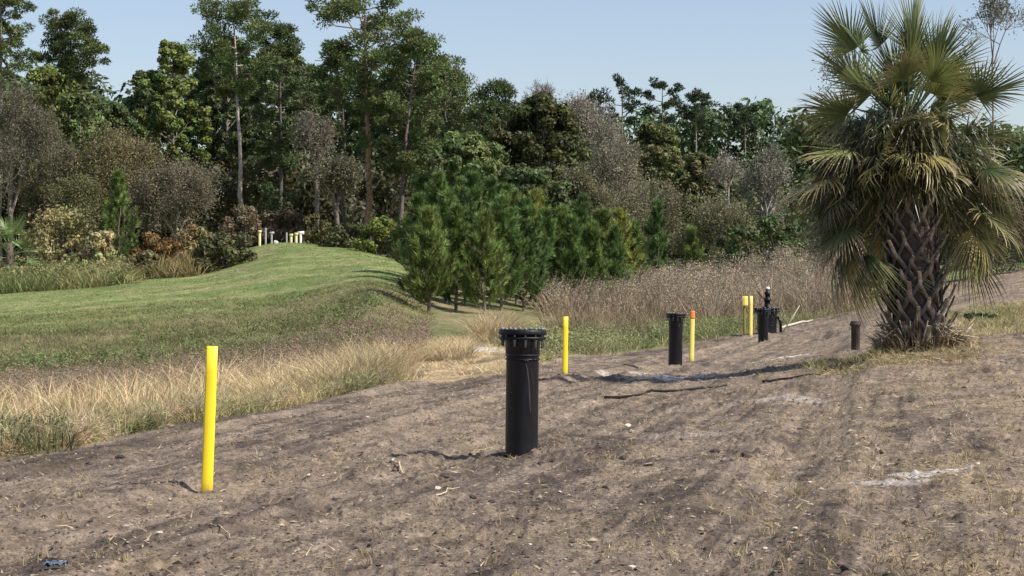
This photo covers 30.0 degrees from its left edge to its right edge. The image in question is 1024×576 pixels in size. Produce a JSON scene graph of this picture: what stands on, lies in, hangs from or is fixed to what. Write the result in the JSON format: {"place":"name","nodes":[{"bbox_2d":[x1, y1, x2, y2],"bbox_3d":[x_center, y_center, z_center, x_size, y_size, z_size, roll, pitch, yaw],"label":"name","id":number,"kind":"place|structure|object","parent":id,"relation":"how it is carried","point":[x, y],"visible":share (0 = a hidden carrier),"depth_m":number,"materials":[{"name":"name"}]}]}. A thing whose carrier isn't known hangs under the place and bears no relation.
{"place":"outdoors","nodes":[
{"label":"outdoors","id":0,"kind":"place"},
{"bbox_2d":[0,242,1023,575],"bbox_3d":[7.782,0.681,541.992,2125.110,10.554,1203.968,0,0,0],"label":"ground","id":1,"kind":"structure","parent":0,"point":[806,338],"depth_m":17.60,"materials":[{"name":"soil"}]},
{"bbox_2d":[0,213,42,274],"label":"palmetto","id":2,"kind":"object","parent":1,"relation":"on","point":[8,249],"visible":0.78,"depth_m":112.83,"materials":[{"name":"green plant"}]},
{"bbox_2d":[0,0,45,266],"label":"pine tree","id":3,"kind":"object","parent":1,"relation":"on","point":[11,41],"visible":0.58,"depth_m":149.99,"materials":[{"name":"green plant"}]},
{"bbox_2d":[0,76,71,253],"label":"bare tree","id":4,"kind":"object","parent":1,"relation":"on","point":[37,133],"visible":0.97,"depth_m":134.70,"materials":[{"name":"grey plant"}]},
{"bbox_2d":[6,63,91,243],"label":"leafy tree","id":5,"kind":"object","parent":1,"relation":"on","point":[50,79],"visible":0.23,"depth_m":160.46,"materials":[{"name":"green plant"}]},
{"bbox_2d":[3,204,102,269],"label":"shrub","id":6,"kind":"object","parent":1,"relation":"on","point":[70,220],"visible":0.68,"depth_m":116.35,"materials":[{"name":"green plant"}]},
{"bbox_2d":[12,137,109,248],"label":"bare tree","id":7,"kind":"object","parent":1,"relation":"on","point":[54,165],"visible":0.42,"depth_m":131.03,"materials":[{"name":"grey plant"}]},
{"bbox_2d":[26,6,110,255],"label":"pine tree","id":8,"kind":"object","parent":1,"relation":"on","point":[60,41],"visible":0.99,"depth_m":154.02,"materials":[{"name":"green plant"}]},
{"bbox_2d":[41,158,114,260],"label":"bare tree","id":9,"kind":"object","parent":1,"relation":"on","point":[84,194],"visible":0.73,"depth_m":125.78,"materials":[{"name":"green plant"}]},
{"bbox_2d":[36,89,124,253],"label":"leafy tree","id":10,"kind":"object","parent":1,"relation":"on","point":[86,106],"visible":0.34,"depth_m":148.81,"materials":[{"name":"green plant"}]},
{"bbox_2d":[66,228,122,268],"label":"shrub","id":11,"kind":"object","parent":1,"relation":"on","point":[95,243],"visible":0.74,"depth_m":113.91,"materials":[{"name":"beige plant"}]},
{"bbox_2d":[72,99,141,221],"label":"leafy tree","id":12,"kind":"object","parent":1,"relation":"on","point":[112,109],"visible":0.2,"depth_m":171.58,"materials":[{"name":"green plant"}]},
{"bbox_2d":[59,114,170,255],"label":"bare tree","id":13,"kind":"object","parent":1,"relation":"on","point":[115,152],"visible":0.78,"depth_m":129.36,"materials":[{"name":"grey plant"}]},
{"bbox_2d":[98,167,142,261],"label":"young pine","id":14,"kind":"object","parent":1,"relation":"on","point":[118,187],"visible":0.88,"depth_m":115.88,"materials":[{"name":"green plant"}]},
{"bbox_2d":[111,69,170,198],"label":"leafy tree","id":15,"kind":"object","parent":1,"relation":"on","point":[137,76],"visible":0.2,"depth_m":174.97,"materials":[{"name":"green plant"}]},
{"bbox_2d":[126,250,166,276],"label":"shrub","id":16,"kind":"object","parent":1,"relation":"on","point":[150,255],"visible":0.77,"depth_m":111.60,"materials":[{"name":"brown plant"}]},
{"bbox_2d":[129,231,182,264],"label":"shrub","id":17,"kind":"object","parent":1,"relation":"on","point":[166,246],"visible":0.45,"depth_m":115.59,"materials":[{"name":"brown plant"}]},
{"bbox_2d":[133,38,213,227],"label":"leafy tree","id":18,"kind":"object","parent":1,"relation":"on","point":[162,84],"visible":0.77,"depth_m":167.04,"materials":[{"name":"green plant"}]},
{"bbox_2d":[120,153,227,252],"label":"bare tree","id":19,"kind":"object","parent":1,"relation":"on","point":[163,190],"visible":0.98,"depth_m":126.23,"materials":[{"name":"grey plant"}]},
{"bbox_2d":[172,222,211,258],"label":"shrub","id":20,"kind":"object","parent":1,"relation":"on","point":[194,233],"visible":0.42,"depth_m":118.62,"materials":[{"name":"brown plant"}]},
{"bbox_2d":[163,70,253,227],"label":"leafy tree","id":21,"kind":"object","parent":1,"relation":"on","point":[195,94],"visible":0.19,"depth_m":176.41,"materials":[{"name":"green plant"}]},
{"bbox_2d":[201,346,217,492],"bbox_3d":[-2.670,1.231,16.847,0.098,1.438,0.050,2,-1,-14],"label":"marker post","id":22,"kind":"object","parent":1,"relation":"on","point":[209,418],"visible":0.88,"depth_m":16.82,"materials":[{"name":"yellow plastic"}]},
{"bbox_2d":[191,231,258,271],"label":"shrub","id":23,"kind":"object","parent":1,"relation":"on","point":[222,247],"visible":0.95,"depth_m":111.51,"materials":[{"name":"green plant"}]},
{"bbox_2d":[191,36,271,232],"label":"leafy tree","id":24,"kind":"object","parent":1,"relation":"on","point":[220,145],"visible":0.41,"depth_m":174.84,"materials":[{"name":"green plant"}]},
{"bbox_2d":[185,0,281,246],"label":"pine tree","id":25,"kind":"object","parent":1,"relation":"on","point":[238,12],"visible":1,"depth_m":145.40,"materials":[{"name":"green plant"}]},
{"bbox_2d":[215,205,270,246],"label":"shrub","id":26,"kind":"object","parent":1,"relation":"on","point":[246,215],"visible":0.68,"depth_m":135.81,"materials":[{"name":"brown plant"}]},
{"bbox_2d":[247,180,303,243],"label":"shrub","id":27,"kind":"object","parent":1,"relation":"on","point":[268,194],"visible":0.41,"depth_m":141.53,"materials":[{"name":"green plant"}]},
{"bbox_2d":[241,42,309,164],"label":"leafy tree","id":28,"kind":"object","parent":1,"relation":"on","point":[297,60],"visible":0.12,"depth_m":178.55,"materials":[{"name":"green plant"}]},
{"bbox_2d":[247,209,311,243],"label":"shrub","id":29,"kind":"object","parent":1,"relation":"on","point":[288,217],"visible":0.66,"depth_m":137.78,"materials":[{"name":"plant"}]},
{"bbox_2d":[239,19,324,239],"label":"pine tree","id":30,"kind":"object","parent":1,"relation":"on","point":[283,31],"visible":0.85,"depth_m":159.54,"materials":[{"name":"green plant"}]},
{"bbox_2d":[268,64,332,240],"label":"leafy tree","id":31,"kind":"object","parent":1,"relation":"on","point":[312,85],"visible":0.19,"depth_m":171.37,"materials":[{"name":"green plant"}]},
{"bbox_2d":[282,99,341,243],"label":"bare tree","id":32,"kind":"object","parent":1,"relation":"on","point":[310,130],"visible":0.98,"depth_m":137.16,"materials":[{"name":"grey plant"}]},
{"bbox_2d":[299,212,336,244],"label":"shrub","id":33,"kind":"object","parent":1,"relation":"on","point":[321,228],"visible":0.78,"depth_m":133.67,"materials":[{"name":"green plant"}]},
{"bbox_2d":[301,147,366,225],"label":"bare tree","id":34,"kind":"object","parent":1,"relation":"on","point":[339,171],"visible":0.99,"depth_m":135.46,"materials":[{"name":"grey plant"}]},
{"bbox_2d":[305,50,365,229],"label":"pine tree","id":35,"kind":"object","parent":1,"relation":"on","point":[341,126],"visible":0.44,"depth_m":149.81,"materials":[{"name":"green plant"}]},
{"bbox_2d":[317,222,365,247],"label":"shrub","id":36,"kind":"object","parent":1,"relation":"on","point":[343,236],"visible":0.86,"depth_m":121.50,"materials":[{"name":"green plant"}]},
{"bbox_2d":[0,242,721,370],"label":"mown grass","id":37,"kind":"structure","parent":1,"relation":"on","point":[107,314],"depth_m":74.70,"materials":[{"name":"plant"}]},
{"bbox_2d":[305,0,424,239],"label":"pine tree","id":38,"kind":"object","parent":1,"relation":"on","point":[336,51],"visible":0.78,"depth_m":142.48,"materials":[{"name":"green plant"}]},
{"bbox_2d":[352,215,399,254],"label":"shrub","id":39,"kind":"object","parent":1,"relation":"on","point":[377,227],"visible":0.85,"depth_m":117.48,"materials":[{"name":"green plant"}]},
{"bbox_2d":[383,226,404,259],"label":"shrub","id":40,"kind":"object","parent":1,"relation":"on","point":[387,240],"visible":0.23,"depth_m":115.73,"materials":[{"name":"green plant"}]},
{"bbox_2d":[351,26,452,226],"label":"pine tree","id":41,"kind":"object","parent":1,"relation":"on","point":[418,44],"visible":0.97,"depth_m":139.41,"materials":[{"name":"green plant"}]},
{"bbox_2d":[387,190,426,264],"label":"young pine","id":42,"kind":"object","parent":1,"relation":"on","point":[416,201],"visible":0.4,"depth_m":87.70,"materials":[{"name":"green plant"}]},
{"bbox_2d":[375,35,453,215],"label":"pine tree","id":43,"kind":"object","parent":1,"relation":"on","point":[386,129],"visible":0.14,"depth_m":149.31,"materials":[{"name":"green plant"}]},
{"bbox_2d":[391,204,463,312],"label":"young pine","id":44,"kind":"object","parent":1,"relation":"on","point":[429,242],"visible":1,"depth_m":70.68,"materials":[{"name":"green plant"}]},
{"bbox_2d":[390,54,484,214],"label":"pine tree","id":45,"kind":"object","parent":1,"relation":"on","point":[462,81],"visible":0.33,"depth_m":147.11,"materials":[{"name":"green plant"}]},
{"bbox_2d":[405,169,469,265],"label":"young pine","id":46,"kind":"object","parent":1,"relation":"on","point":[436,184],"visible":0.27,"depth_m":81.84,"materials":[{"name":"green plant"}]},
{"bbox_2d":[0,239,885,408],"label":"dead weeds","id":47,"kind":"object","parent":1,"relation":"on","point":[698,294],"visible":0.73,"depth_m":78.49,"materials":[{"name":"beige plant"}]},
{"bbox_2d":[423,189,472,303],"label":"young pine","id":48,"kind":"object","parent":1,"relation":"on","point":[446,200],"visible":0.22,"depth_m":77.86,"materials":[{"name":"green plant"}]},
{"bbox_2d":[436,200,480,310],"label":"young pine","id":49,"kind":"object","parent":1,"relation":"on","point":[457,231],"visible":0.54,"depth_m":74.82,"materials":[{"name":"green plant"}]},
{"bbox_2d":[407,130,511,201],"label":"leafy tree","id":50,"kind":"object","parent":1,"relation":"on","point":[470,150],"visible":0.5,"depth_m":132.23,"materials":[{"name":"green plant"}]},
{"bbox_2d":[454,169,504,281],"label":"young pine","id":51,"kind":"object","parent":1,"relation":"on","point":[470,195],"visible":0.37,"depth_m":83.72,"materials":[{"name":"green plant"}]},
{"bbox_2d":[453,207,514,314],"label":"young pine","id":52,"kind":"object","parent":1,"relation":"on","point":[484,255],"visible":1,"depth_m":73.84,"materials":[{"name":"green plant"}]},
{"bbox_2d":[475,174,505,277],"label":"young pine","id":53,"kind":"object","parent":1,"relation":"on","point":[494,190],"visible":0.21,"depth_m":85.83,"materials":[{"name":"green plant"}]},
{"bbox_2d":[456,76,530,183],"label":"pine tree","id":54,"kind":"object","parent":1,"relation":"on","point":[500,87],"visible":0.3,"depth_m":144.31,"materials":[{"name":"green plant"}]},
{"bbox_2d":[481,191,538,309],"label":"young pine","id":55,"kind":"object","parent":1,"relation":"on","point":[504,223],"visible":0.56,"depth_m":77.83,"materials":[{"name":"green plant"}]},
{"bbox_2d":[0,248,1023,456],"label":"dry grass","id":56,"kind":"structure","parent":1,"relation":"on","point":[181,402],"depth_m":36.03,"materials":[{"name":"beige plant"}]},
{"bbox_2d":[0,284,1023,455],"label":"green weeds","id":57,"kind":"object","parent":1,"relation":"on","point":[589,341],"visible":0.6,"depth_m":57.90,"materials":[{"name":"green plant"}]},
{"bbox_2d":[1,37,1023,276],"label":"woodland","id":58,"kind":"object","parent":1,"relation":"on","point":[386,191],"visible":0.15,"depth_m":189.30,"materials":[{"name":"green plant"}]},
{"bbox_2d":[501,188,539,303],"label":"young pine","id":59,"kind":"object","parent":1,"relation":"on","point":[516,194],"visible":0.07,"depth_m":85.90,"materials":[{"name":"green plant"}]},
{"bbox_2d":[499,327,546,457],"bbox_3d":[0.097,1.171,18.492,0.464,1.582,0.464,1,0,0],"label":"capped pipe","id":60,"kind":"object","parent":1,"relation":"on","point":[522,351],"visible":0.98,"depth_m":18.35,"materials":[{"name":"plastic"}]},
{"bbox_2d":[495,195,554,311],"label":"young pine","id":61,"kind":"object","parent":1,"relation":"on","point":[526,209],"visible":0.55,"depth_m":79.75,"materials":[{"name":"green plant"}]},
{"bbox_2d":[497,162,575,218],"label":"leafy tree","id":62,"kind":"object","parent":1,"relation":"on","point":[524,178],"visible":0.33,"depth_m":126.64,"materials":[{"name":"green plant"}]},
{"bbox_2d":[486,92,592,220],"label":"leafy tree","id":63,"kind":"object","parent":1,"relation":"on","point":[547,113],"visible":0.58,"depth_m":136.64,"materials":[{"name":"green plant"}]},
{"bbox_2d":[525,186,557,301],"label":"young pine","id":64,"kind":"object","parent":1,"relation":"on","point":[538,199],"visible":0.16,"depth_m":91.87,"materials":[{"name":"green plant"}]},
{"bbox_2d":[521,75,564,166],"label":"bare tree","id":65,"kind":"object","parent":1,"relation":"on","point":[546,89],"visible":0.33,"depth_m":149.94,"materials":[{"name":"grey plant"}]},
{"bbox_2d":[527,206,570,300],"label":"young pine","id":66,"kind":"object","parent":1,"relation":"on","point":[545,217],"visible":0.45,"depth_m":83.80,"materials":[{"name":"green plant"}]},
{"bbox_2d":[562,317,567,373],"bbox_3d":[1.087,1.242,38.994,0.105,1.318,0.050,1,-1,-16],"label":"marker post","id":67,"kind":"object","parent":1,"relation":"on","point":[565,349],"visible":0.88,"depth_m":38.97,"materials":[{"name":"yellow plastic"}]},
{"bbox_2d":[546,202,585,290],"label":"young pine","id":68,"kind":"object","parent":1,"relation":"on","point":[560,215],"visible":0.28,"depth_m":87.75,"materials":[{"name":"green plant"}]},
{"bbox_2d":[549,213,598,301],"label":"young pine","id":69,"kind":"object","parent":1,"relation":"on","point":[574,257],"visible":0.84,"depth_m":83.65,"materials":[{"name":"green plant"}]},
{"bbox_2d":[557,191,593,266],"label":"young pine","id":70,"kind":"object","parent":1,"relation":"on","point":[583,206],"visible":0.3,"depth_m":93.75,"materials":[{"name":"green plant"}]},
{"bbox_2d":[539,89,635,194],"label":"bare tree","id":71,"kind":"object","parent":1,"relation":"on","point":[583,112],"visible":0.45,"depth_m":146.78,"materials":[{"name":"grey plant"}]},
{"bbox_2d":[550,160,626,238],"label":"bare tree","id":72,"kind":"object","parent":1,"relation":"on","point":[599,197],"visible":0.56,"depth_m":130.10,"materials":[{"name":"grey plant"}]},
{"bbox_2d":[579,219,615,304],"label":"young pine","id":73,"kind":"object","parent":1,"relation":"on","point":[591,244],"visible":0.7,"depth_m":85.82,"materials":[{"name":"green plant"}]},
{"bbox_2d":[578,206,631,291],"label":"young pine","id":74,"kind":"object","parent":1,"relation":"on","point":[602,216],"visible":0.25,"depth_m":91.80,"materials":[{"name":"green plant"}]},
{"bbox_2d":[590,73,642,146],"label":"pine tree","id":75,"kind":"object","parent":1,"relation":"on","point":[626,91],"visible":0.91,"depth_m":248.01,"materials":[{"name":"green plant"}]},
{"bbox_2d":[581,124,654,218],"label":"bare tree","id":76,"kind":"object","parent":1,"relation":"on","point":[617,166],"visible":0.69,"depth_m":140.04,"materials":[{"name":"grey plant"}]},
{"bbox_2d":[602,223,635,301],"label":"young pine","id":77,"kind":"object","parent":1,"relation":"on","point":[615,251],"visible":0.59,"depth_m":89.80,"materials":[{"name":"green plant"}]},
{"bbox_2d":[604,205,645,286],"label":"young pine","id":78,"kind":"object","parent":1,"relation":"on","point":[620,217],"visible":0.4,"depth_m":95.82,"materials":[{"name":"green plant"}]},
{"bbox_2d":[623,216,655,286],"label":"young pine","id":79,"kind":"object","parent":1,"relation":"on","point":[637,234],"visible":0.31,"depth_m":97.78,"materials":[{"name":"green plant"}]},
{"bbox_2d":[609,163,699,269],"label":"bare tree","id":80,"kind":"object","parent":1,"relation":"on","point":[640,210],"visible":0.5,"depth_m":133.77,"materials":[{"name":"grey plant"}]},
{"bbox_2d":[623,121,691,211],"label":"leafy tree","id":81,"kind":"object","parent":1,"relation":"on","point":[661,151],"visible":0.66,"depth_m":158.78,"materials":[{"name":"green plant"}]},
{"bbox_2d":[639,197,678,280],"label":"young pine","id":82,"kind":"object","parent":1,"relation":"on","point":[656,243],"visible":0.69,"depth_m":103.72,"materials":[{"name":"green plant"}]},
{"bbox_2d":[637,76,685,168],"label":"pine tree","id":83,"kind":"object","parent":1,"relation":"on","point":[665,105],"visible":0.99,"depth_m":247.92,"materials":[{"name":"green plant"}]},
{"bbox_2d":[602,384,726,398],"bbox_3d":[2.479,1.661,30.631,2.957,0.149,0.068,0,-1,-44],"label":"stick","id":84,"kind":"object","parent":1,"relation":"on","point":[627,396],"visible":0.94,"depth_m":30.41,"materials":[{"name":"brown wood"}]},
{"bbox_2d":[666,312,685,364],"bbox_3d":[3.731,1.337,43.592,0.452,1.557,0.452,1,0,0],"label":"capped pipe","id":85,"kind":"object","parent":1,"relation":"on","point":[675,337],"visible":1,"depth_m":43.45,"materials":[{"name":"plastic"}]},
{"bbox_2d":[689,311,694,361],"bbox_3d":[4.379,1.250,46.495,0.115,1.389,0.055,1,-1,-12],"label":"marker post","id":86,"kind":"object","parent":1,"relation":"on","point":[692,331],"visible":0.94,"depth_m":46.47,"materials":[{"name":"yellow plastic"}]},
{"bbox_2d":[677,223,707,281],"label":"young pine","id":87,"kind":"object","parent":1,"relation":"on","point":[691,251],"visible":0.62,"depth_m":111.78,"materials":[{"name":"green plant"}]},
{"bbox_2d":[675,86,718,151],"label":"pine tree","id":88,"kind":"object","parent":1,"relation":"on","point":[696,110],"visible":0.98,"depth_m":251.99,"materials":[{"name":"green plant"}]},
{"bbox_2d":[669,150,726,244],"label":"leafy tree","id":89,"kind":"object","parent":1,"relation":"on","point":[695,161],"visible":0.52,"depth_m":149.09,"materials":[{"name":"green plant"}]},
{"bbox_2d":[664,188,764,275],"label":"bush","id":90,"kind":"object","parent":1,"relation":"on","point":[714,219],"visible":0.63,"depth_m":128.76,"materials":[{"name":"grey plant"}]},
{"bbox_2d":[699,142,754,204],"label":"bare tree","id":91,"kind":"object","parent":1,"relation":"on","point":[727,166],"visible":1,"depth_m":137.40,"materials":[{"name":"grey plant"}]},
{"bbox_2d":[711,224,766,282],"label":"shrub","id":92,"kind":"object","parent":1,"relation":"on","point":[742,233],"visible":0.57,"depth_m":117.59,"materials":[{"name":"green plant"}]},
{"bbox_2d":[718,101,761,170],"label":"pine tree","id":93,"kind":"object","parent":1,"relation":"on","point":[746,119],"visible":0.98,"depth_m":257.66,"materials":[{"name":"green plant"}]},
{"bbox_2d":[749,296,752,336],"bbox_3d":[7.937,1.019,63.495,0.110,1.508,0.050,1,0,-12],"label":"marker post","id":94,"kind":"object","parent":1,"relation":"on","point":[750,316],"visible":0.91,"depth_m":63.47,"materials":[{"name":"yellow plastic"}]},
{"bbox_2d":[726,134,795,264],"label":"bare tree","id":95,"kind":"object","parent":1,"relation":"on","point":[771,169],"visible":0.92,"depth_m":142.26,"materials":[{"name":"grey plant"}]},
{"bbox_2d":[756,308,770,341],"bbox_3d":[7.624,1.308,57.992,0.452,1.372,0.452,1,0,0],"label":"capped pipe","id":96,"kind":"object","parent":1,"relation":"on","point":[763,315],"visible":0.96,"depth_m":57.86,"materials":[{"name":"plastic"}]},
{"bbox_2d":[754,287,781,333],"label":"capped pipe","id":97,"kind":"object","parent":1,"relation":"on","point":[772,320],"visible":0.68,"depth_m":65.83,"materials":[{"name":"plastic"}]},
{"bbox_2d":[752,212,807,277],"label":"shrub","id":98,"kind":"object","parent":1,"relation":"on","point":[767,224],"visible":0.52,"depth_m":111.93,"materials":[{"name":"green plant"}]},
{"bbox_2d":[810,39,859,143],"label":"sparse tree","id":99,"kind":"object","parent":1,"relation":"on","point":[824,74],"visible":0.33,"depth_m":112.32,"materials":[{"name":"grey plant"}]},
{"bbox_2d":[850,321,860,349],"bbox_3d":[7.370,1.110,40.993,0.250,0.805,0.250,0,0,0],"label":"pipe stub","id":100,"kind":"object","parent":1,"relation":"on","point":[855,340],"visible":0.84,"depth_m":40.91,"materials":[{"name":"plastic"}]},
{"bbox_2d":[812,341,985,376],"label":"palm litter","id":101,"kind":"object","parent":1,"relation":"on","point":[840,366],"visible":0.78,"depth_m":33.24,"materials":[{"name":"brown plant"}]},
{"bbox_2d":[777,0,1023,352],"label":"sabal palm","id":102,"kind":"object","parent":1,"relation":"on","point":[902,178],"visible":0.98,"depth_m":34.57,"materials":[{"name":"green plant"}]},
{"bbox_2d":[938,223,992,283],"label":"bush","id":103,"kind":"object","parent":1,"relation":"on","point":[946,243],"visible":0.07,"depth_m":87.84,"materials":[{"name":"green plant"}]},
{"bbox_2d":[941,200,1023,274],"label":"bush","id":104,"kind":"object","parent":1,"relation":"on","point":[1000,265],"visible":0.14,"depth_m":92.73,"materials":[{"name":"green plant"}]},
{"bbox_2d":[955,0,1023,269],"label":"sparse tree","id":105,"kind":"object","parent":1,"relation":"on","point":[991,7],"visible":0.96,"depth_m":111.91,"materials":[{"name":"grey plant"}]},
{"bbox_2d":[992,178,1023,267],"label":"bush","id":106,"kind":"object","parent":1,"relation":"on","point":[1019,231],"visible":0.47,"depth_m":89.49,"materials":[{"name":"green plant"}]},
{"bbox_2d":[2,0,1023,255],"label":"sky","id":107,"kind":"structure","parent":0,"point":[731,50],"materials":[{"name":"blue"}]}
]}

